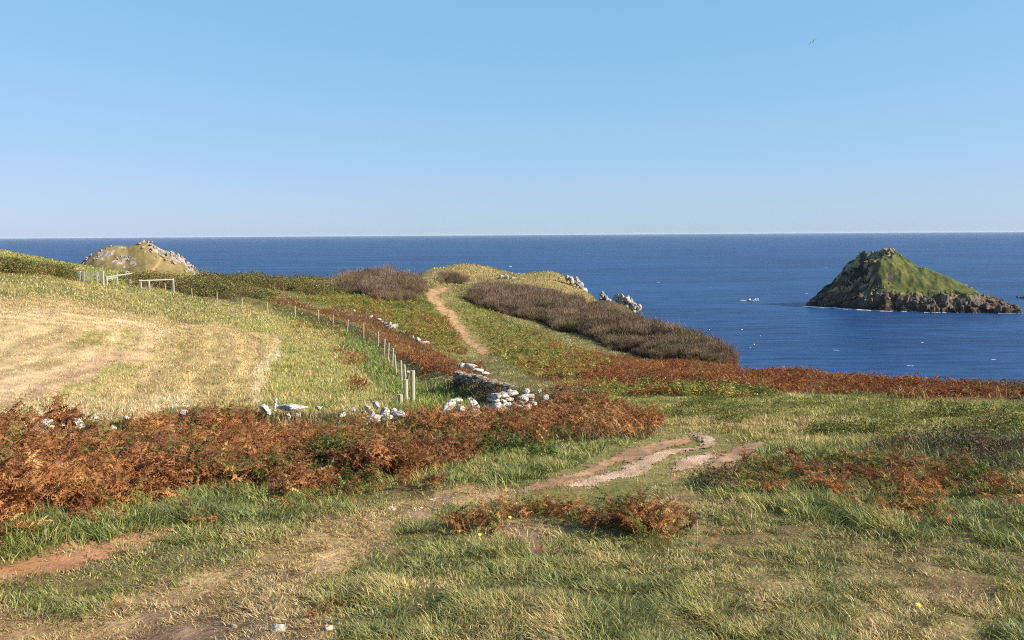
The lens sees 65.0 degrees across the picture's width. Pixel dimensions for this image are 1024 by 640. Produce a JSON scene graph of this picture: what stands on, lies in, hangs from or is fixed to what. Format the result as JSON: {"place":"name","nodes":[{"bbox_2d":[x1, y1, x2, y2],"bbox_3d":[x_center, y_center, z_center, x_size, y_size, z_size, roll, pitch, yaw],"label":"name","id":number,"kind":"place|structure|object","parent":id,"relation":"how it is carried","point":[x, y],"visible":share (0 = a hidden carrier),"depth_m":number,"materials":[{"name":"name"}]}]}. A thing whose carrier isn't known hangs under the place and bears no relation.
{"place":"outdoors","nodes":[
{"label":"outdoors","id":0,"kind":"place"},
{"bbox_2d":[80,240,200,274],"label":"headland","id":1,"kind":"structure","parent":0,"point":[145,256],"depth_m":371.20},
{"bbox_2d":[0,249,1023,639],"bbox_3d":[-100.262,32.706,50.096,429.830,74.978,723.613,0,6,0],"label":"ground","id":2,"kind":"structure","parent":0,"point":[622,486],"depth_m":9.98,"materials":[{"name":"plant"}]},
{"bbox_2d":[71,418,85,428],"bbox_3d":[-8.367,1.998,15.500,0.250,0.238,0.180,-6,8,-44],"label":"boulder","id":3,"kind":"object","parent":2,"relation":"on","point":[75,421],"visible":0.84,"depth_m":15.45,"materials":[{"name":"white stone"}]},
{"bbox_2d":[0,525,176,584],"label":"footpath","id":4,"kind":"structure","parent":2,"relation":"on","point":[64,562],"depth_m":6.72,"materials":[{"name":"brown soil"}]},
{"bbox_2d":[78,271,104,284],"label":"field gate","id":5,"kind":"structure","parent":2,"relation":"on","point":[96,276],"depth_m":93.36,"materials":[{"name":"grey wood"}]},
{"bbox_2d":[16,477,199,534],"bbox_3d":[-4.118,1.790,8.002,1.644,0.393,1.422,-6,8,-42],"label":"bracken plant","id":6,"kind":"object","parent":2,"relation":"on","point":[137,494],"visible":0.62,"depth_m":7.92,"materials":[{"name":"brown plant"}]},
{"bbox_2d":[105,273,131,283],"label":"rail fence","id":7,"kind":"object","parent":2,"relation":"on","point":[112,277],"visible":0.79,"depth_m":98.45,"materials":[{"name":"grey wood"}]},
{"bbox_2d":[0,292,284,428],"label":"stubble","id":8,"kind":"object","parent":2,"relation":"on","point":[93,402],"visible":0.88,"depth_m":37.13,"materials":[{"name":"beige plant"}]},
{"bbox_2d":[139,278,174,291],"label":"rail fence","id":9,"kind":"object","parent":2,"relation":"on","point":[172,279],"visible":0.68,"depth_m":99.04,"materials":[{"name":"grey wood"}]},
{"bbox_2d":[180,409,187,414],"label":"boulder","id":10,"kind":"object","parent":2,"relation":"on","point":[182,411],"visible":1,"depth_m":17.38,"materials":[{"name":"grey stone"}]},
{"bbox_2d":[0,253,381,303],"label":"scrub","id":11,"kind":"object","parent":2,"relation":"on","point":[235,283],"visible":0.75,"depth_m":105.69,"materials":[{"name":"green plant"}]},
{"bbox_2d":[186,507,219,527],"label":"bracken plant","id":12,"kind":"object","parent":2,"relation":"on","point":[202,518],"visible":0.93,"depth_m":7.75,"materials":[{"name":"brown plant"}]},
{"bbox_2d":[0,389,454,438],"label":"bracken","id":13,"kind":"object","parent":2,"relation":"on","point":[58,407],"visible":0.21,"depth_m":16.38,"materials":[{"name":"brown plant"}]},
{"bbox_2d":[228,624,237,627],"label":"path stone","id":14,"kind":"object","parent":2,"relation":"on","point":[232,625],"visible":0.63,"depth_m":5.17,"materials":[{"name":"grey stone"}]},
{"bbox_2d":[0,417,534,458],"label":"brambles","id":15,"kind":"object","parent":2,"relation":"on","point":[494,446],"visible":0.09,"depth_m":13.99,"materials":[{"name":"green plant"}]},
{"bbox_2d":[273,397,277,411],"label":"boulder","id":16,"kind":"object","parent":2,"relation":"on","point":[275,405],"visible":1,"depth_m":19.21,"materials":[{"name":"white stone"}]},
{"bbox_2d":[271,624,287,631],"bbox_3d":[-1.443,1.916,4.988,0.102,0.066,0.036,-2,6,-14],"label":"path stone","id":17,"kind":"object","parent":2,"relation":"on","point":[279,627],"visible":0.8,"depth_m":4.97,"materials":[{"name":"white stone"}]},
{"bbox_2d":[164,283,414,401],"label":"wire fence","id":18,"kind":"object","parent":2,"relation":"on","point":[412,382],"visible":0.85,"depth_m":42.08,"materials":[{"name":"grey wood"}]},
{"bbox_2d":[277,403,307,410],"bbox_3d":[-5.396,2.114,19.696,0.650,0.156,0.483,3,7,27],"label":"boulder","id":19,"kind":"object","parent":2,"relation":"on","point":[287,407],"visible":0.99,"depth_m":19.53,"materials":[{"name":"white stone"}]},
{"bbox_2d":[0,249,588,415],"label":"field edge grass","id":20,"kind":"structure","parent":2,"relation":"on","point":[425,401],"depth_m":55.31,"materials":[{"name":"green plant"}]},
{"bbox_2d":[215,459,380,504],"bbox_3d":[-2.443,1.989,9.524,1.549,0.710,1.966,4,8,38],"label":"bracken plant","id":21,"kind":"object","parent":2,"relation":"on","point":[274,486],"visible":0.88,"depth_m":9.30,"materials":[{"name":"brown plant"}]},
{"bbox_2d":[302,600,334,623],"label":"bracken plant","id":22,"kind":"object","parent":2,"relation":"on","point":[312,613],"visible":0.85,"depth_m":5.18,"materials":[{"name":"brown plant"}]},
{"bbox_2d":[324,625,334,630],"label":"path stone","id":23,"kind":"object","parent":2,"relation":"on","point":[330,627],"visible":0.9,"depth_m":4.96,"materials":[{"name":"beige stone"}]},
{"bbox_2d":[102,433,557,461],"bbox_3d":[-2.883,2.126,13.699,8.876,1.716,6.103,-2,6,-14],"label":"bracken","id":24,"kind":"object","parent":2,"relation":"on","point":[535,448],"visible":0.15,"depth_m":13.54,"materials":[{"name":"brown plant"}]},
{"bbox_2d":[0,380,672,544],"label":"bracken","id":25,"kind":"object","parent":2,"relation":"on","point":[137,457],"visible":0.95,"depth_m":11.18,"materials":[{"name":"brown plant"}]},
{"bbox_2d":[294,457,414,494],"bbox_3d":[-1.986,1.958,9.854,1.588,0.536,0.986,-3,7,-22],"label":"bracken plant","id":26,"kind":"object","parent":2,"relation":"on","point":[347,476],"visible":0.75,"depth_m":9.87,"materials":[{"name":"brown plant"}]},
{"bbox_2d":[289,314,457,391],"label":"bracken","id":27,"kind":"object","parent":2,"relation":"on","point":[359,381],"visible":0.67,"depth_m":51.43,"materials":[{"name":"brown plant"}]},
{"bbox_2d":[267,293,491,384],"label":"bracken","id":28,"kind":"object","parent":2,"relation":"on","point":[442,367],"visible":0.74,"depth_m":66.47,"materials":[{"name":"plant"}]},
{"bbox_2d":[299,291,467,353],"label":"grass","id":29,"kind":"structure","parent":2,"relation":"on","point":[444,330],"depth_m":96.53,"materials":[{"name":"green plant"}]},
{"bbox_2d":[363,410,404,424],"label":"drystone wall","id":30,"kind":"structure","parent":2,"relation":"on","point":[398,413],"depth_m":21.04,"materials":[{"name":"white stone"}]},
{"bbox_2d":[380,406,389,414],"bbox_3d":[-3.383,2.465,21.388,0.267,0.328,0.203,5,8,44],"label":"boulder","id":31,"kind":"object","parent":30,"relation":"on","point":[385,410],"visible":0.69,"depth_m":21.33,"materials":[{"name":"white stone"}]},
{"bbox_2d":[385,323,397,328],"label":"wall stone","id":32,"kind":"object","parent":2,"relation":"on","point":[394,326],"visible":0.68,"depth_m":84.27,"materials":[{"name":"grey stone"}]},
{"bbox_2d":[322,263,470,301],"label":"thorn thicket","id":33,"kind":"object","parent":2,"relation":"on","point":[402,285],"visible":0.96,"depth_m":130.25,"materials":[{"name":"brown plant"}]},
{"bbox_2d":[376,462,419,480],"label":"bracken plant","id":34,"kind":"object","parent":2,"relation":"on","point":[407,472],"visible":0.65,"depth_m":10.72,"materials":[{"name":"plant"}]},
{"bbox_2d":[398,394,402,404],"bbox_3d":[-3.835,2.983,27.699,0.162,0.871,0.171,0,6,0],"label":"stake","id":35,"kind":"object","parent":2,"relation":"on","point":[400,396],"visible":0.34,"depth_m":27.61,"materials":[{"name":"grey wood"}]},
{"bbox_2d":[402,467,453,487],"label":"bracken plant","id":36,"kind":"object","parent":2,"relation":"on","point":[435,479],"visible":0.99,"depth_m":10.16,"materials":[{"name":"brown plant"}]},
{"bbox_2d":[424,286,488,354],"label":"footpath","id":37,"kind":"structure","parent":2,"relation":"on","point":[442,309],"depth_m":100.51,"materials":[{"name":"brown soil"}]},
{"bbox_2d":[452,370,488,385],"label":"drystone wall","id":38,"kind":"structure","parent":2,"relation":"on","point":[470,378],"depth_m":34.93,"materials":[{"name":"stone"}]},
{"bbox_2d":[456,363,463,368],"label":"boulder","id":39,"kind":"object","parent":38,"relation":"on","point":[460,365],"visible":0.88,"depth_m":35.74,"materials":[{"name":"white stone"}]},
{"bbox_2d":[464,363,477,368],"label":"boulder","id":40,"kind":"object","parent":38,"relation":"on","point":[469,365],"visible":1,"depth_m":34.82,"materials":[{"name":"white stone"}]},
{"bbox_2d":[472,368,483,371],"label":"boulder","id":41,"kind":"object","parent":38,"relation":"on","point":[477,370],"visible":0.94,"depth_m":33.82,"materials":[{"name":"white stone"}]},
{"bbox_2d":[433,496,508,536],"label":"bracken plant","id":42,"kind":"object","parent":2,"relation":"on","point":[460,520],"visible":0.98,"depth_m":7.83,"materials":[{"name":"plant"}]},
{"bbox_2d":[454,370,509,391],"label":"scrub","id":43,"kind":"object","parent":2,"relation":"on","point":[490,386],"visible":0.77,"depth_m":31.56,"materials":[{"name":"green plant"}]},
{"bbox_2d":[486,379,516,390],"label":"drystone wall","id":44,"kind":"structure","parent":2,"relation":"on","point":[500,384],"depth_m":31.03,"materials":[{"name":"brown stone"}]},
{"bbox_2d":[499,274,514,278],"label":"rock outcrop","id":45,"kind":"object","parent":2,"relation":"on","point":[505,276],"visible":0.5,"depth_m":204.17,"materials":[{"name":"grey stone"}]},
{"bbox_2d":[0,295,1023,639],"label":"long tussock grass","id":46,"kind":"structure","parent":2,"relation":"on","point":[612,617],"depth_m":6.89,"materials":[{"name":"green plant"}]},
{"bbox_2d":[487,390,536,409],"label":"drystone wall","id":47,"kind":"structure","parent":2,"relation":"on","point":[502,398],"depth_m":24.21,"materials":[{"name":"white stone"}]},
{"bbox_2d":[439,370,598,406],"bbox_3d":[0.393,2.950,31.376,7.252,2.338,11.773,0,6,0],"label":"scrub","id":48,"kind":"object","parent":2,"relation":"on","point":[479,388],"visible":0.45,"depth_m":31.30,"materials":[{"name":"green plant"}]},
{"bbox_2d":[482,487,584,521],"bbox_3d":[0.231,2.016,8.798,1.205,0.474,1.377,0,6,0],"label":"bracken plant","id":49,"kind":"object","parent":2,"relation":"on","point":[529,503],"visible":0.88,"depth_m":8.73,"materials":[{"name":"brown plant"}]},
{"bbox_2d":[540,394,548,399],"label":"boulder","id":50,"kind":"object","parent":2,"relation":"on","point":[546,396],"visible":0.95,"depth_m":25.34,"materials":[{"name":"white stone"}]},
{"bbox_2d":[537,543,559,554],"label":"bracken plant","id":51,"kind":"object","parent":2,"relation":"on","point":[558,551],"visible":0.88,"depth_m":6.79,"materials":[{"name":"brown plant"}]},
{"bbox_2d":[525,496,613,524],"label":"bracken plant","id":52,"kind":"object","parent":2,"relation":"on","point":[563,516],"visible":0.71,"depth_m":8.47,"materials":[{"name":"brown plant"}]},
{"bbox_2d":[558,275,587,291],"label":"rock outcrop","id":53,"kind":"object","parent":2,"relation":"on","point":[578,283],"visible":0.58,"depth_m":199.83,"materials":[{"name":"grey stone"}]},
{"bbox_2d":[463,275,743,368],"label":"thorn thicket","id":54,"kind":"object","parent":2,"relation":"on","point":[632,333],"visible":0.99,"depth_m":96.62,"materials":[{"name":"brown plant"}]},
{"bbox_2d":[599,291,611,301],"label":"rock outcrop","id":55,"kind":"object","parent":2,"relation":"on","point":[603,297],"visible":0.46,"depth_m":160.76,"materials":[{"name":"grey stone"}]},
{"bbox_2d":[191,275,1023,448],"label":"meadow grass","id":56,"kind":"structure","parent":2,"relation":"on","point":[763,437],"depth_m":21.70,"materials":[{"name":"green plant"}]},
{"bbox_2d":[442,300,778,398],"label":"bracken","id":57,"kind":"object","parent":2,"relation":"on","point":[729,389],"visible":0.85,"depth_m":51.33,"materials":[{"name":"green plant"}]},
{"bbox_2d":[613,293,641,312],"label":"rock outcrop","id":58,"kind":"object","parent":2,"relation":"on","point":[628,302],"visible":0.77,"depth_m":155.38,"materials":[{"name":"grey stone"}]},
{"bbox_2d":[516,435,763,494],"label":"footpath","id":59,"kind":"structure","parent":2,"relation":"on","point":[629,454],"depth_m":12.88,"materials":[{"name":"beige soil"}]},
{"bbox_2d":[574,482,732,547],"bbox_3d":[1.300,1.862,7.731,1.228,0.646,1.580,-3,7,-23],"label":"bracken plant","id":60,"kind":"object","parent":2,"relation":"on","point":[628,514],"visible":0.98,"depth_m":7.63,"materials":[{"name":"brown plant"}]},
{"bbox_2d":[691,542,745,551],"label":"bracken plant","id":61,"kind":"object","parent":2,"relation":"on","point":[718,544],"visible":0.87,"depth_m":6.89,"materials":[{"name":"brown plant"}]},
{"bbox_2d":[517,349,1023,398],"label":"bracken","id":62,"kind":"object","parent":2,"relation":"on","point":[868,381],"visible":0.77,"depth_m":38.20,"materials":[{"name":"brown plant"}]},
{"bbox_2d":[553,384,1023,441],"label":"scrub","id":63,"kind":"object","parent":2,"relation":"on","point":[1001,420],"visible":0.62,"depth_m":19.34,"materials":[{"name":"green plant"}]},
{"bbox_2d":[816,476,853,497],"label":"bracken plant","id":64,"kind":"object","parent":2,"relation":"on","point":[838,487],"visible":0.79,"depth_m":8.91,"materials":[{"name":"brown plant"}]},
{"bbox_2d":[684,423,1023,491],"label":"brambles","id":65,"kind":"object","parent":2,"relation":"on","point":[982,444],"visible":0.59,"depth_m":11.42,"materials":[{"name":"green plant"}]},
{"bbox_2d":[701,440,1023,514],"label":"bracken","id":66,"kind":"object","parent":2,"relation":"on","point":[939,475],"visible":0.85,"depth_m":9.85,"materials":[{"name":"brown plant"}]},
{"bbox_2d":[834,487,912,518],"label":"bracken plant","id":67,"kind":"object","parent":2,"relation":"on","point":[883,501],"visible":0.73,"depth_m":8.29,"materials":[{"name":"brown plant"}]},
{"bbox_2d":[874,498,1004,525],"bbox_3d":[4.179,1.901,7.894,0.930,0.313,0.831,-2,6,-18],"label":"bracken plant","id":68,"kind":"object","parent":2,"relation":"on","point":[934,513],"visible":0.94,"depth_m":7.95,"materials":[{"name":"brown plant"}]},
{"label":"drystone wall","id":69,"kind":"object","parent":2,"relation":"on","visible":0},
{"bbox_2d":[442,399,455,412],"bbox_3d":[-1.794,2.439,22.809,0.437,0.408,0.183,-4,7,-30],"label":"boulder","id":70,"kind":"object","parent":69,"relation":"on","point":[450,402],"visible":0.85,"depth_m":22.76,"materials":[{"name":"white stone"}]},
{"bbox_2d":[456,405,466,412],"bbox_3d":[-1.462,2.544,23.071,0.369,0.283,0.314,0,6,0],"label":"boulder","id":71,"kind":"object","parent":69,"relation":"on","point":[463,407],"visible":0.26,"depth_m":22.95,"materials":[{"name":"white stone"}]},
{"bbox_2d":[452,398,462,401],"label":"boulder","id":72,"kind":"object","parent":71,"relation":"on","point":[458,399],"visible":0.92,"depth_m":22.93,"materials":[{"name":"white stone"}]},
{"bbox_2d":[468,397,477,407],"bbox_3d":[-1.141,2.393,23.448,0.299,0.287,0.204,0,6,0],"label":"boulder","id":73,"kind":"object","parent":69,"relation":"on","point":[472,402],"visible":0.99,"depth_m":23.39,"materials":[{"name":"white stone"}]},
{"bbox_2d":[0,232,1023,385],"bbox_3d":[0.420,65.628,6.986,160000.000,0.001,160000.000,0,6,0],"label":"sea","id":74,"kind":"structure","parent":0,"point":[705,282],"depth_m":1446.43,"materials":[{"name":"liquid"}]},
{"bbox_2d":[802,306,948,312],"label":"surf","id":75,"kind":"structure","parent":74,"relation":"on","point":[855,309],"depth_m":696.89,"materials":[{"name":"white liquid"}]},
{"bbox_2d":[0,0,1023,237],"label":"sky","id":76,"kind":"structure","parent":0,"point":[119,118],"materials":[{"name":"blue"}]},
{"bbox_2d":[562,431,717,488],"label":"gravel track","id":77,"kind":"structure","parent":0,"point":[645,463],"depth_m":12.33,"materials":[{"name":"beige gravel"}]},
{"bbox_2d":[806,248,1021,312],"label":"island","id":78,"kind":"structure","parent":0,"point":[889,279],"depth_m":689.09,"materials":[{"name":"green plant"}]},
{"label":"boulder","id":79,"kind":"object","parent":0,"visible":0},
{"bbox_2d":[372,401,379,409],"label":"boulder","id":80,"kind":"object","parent":79,"relation":"on","point":[375,404],"visible":1,"depth_m":21.12,"materials":[{"name":"white stone"}]},
{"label":"wall stone","id":81,"kind":"object","parent":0,"visible":0},
{"bbox_2d":[38,419,53,427],"bbox_3d":[-8.721,1.927,14.983,0.315,0.167,0.184,-3,7,-21],"label":"boulder","id":82,"kind":"object","parent":81,"relation":"on","point":[46,422],"visible":0.48,"depth_m":14.93,"materials":[{"name":"white stone"}]},
{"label":"wall stone","id":83,"kind":"object","parent":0,"visible":0},
{"bbox_2d":[259,404,268,411],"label":"boulder","id":84,"kind":"object","parent":83,"relation":"on","point":[264,407],"visible":0.99,"depth_m":18.95,"materials":[{"name":"white stone"}]}
]}

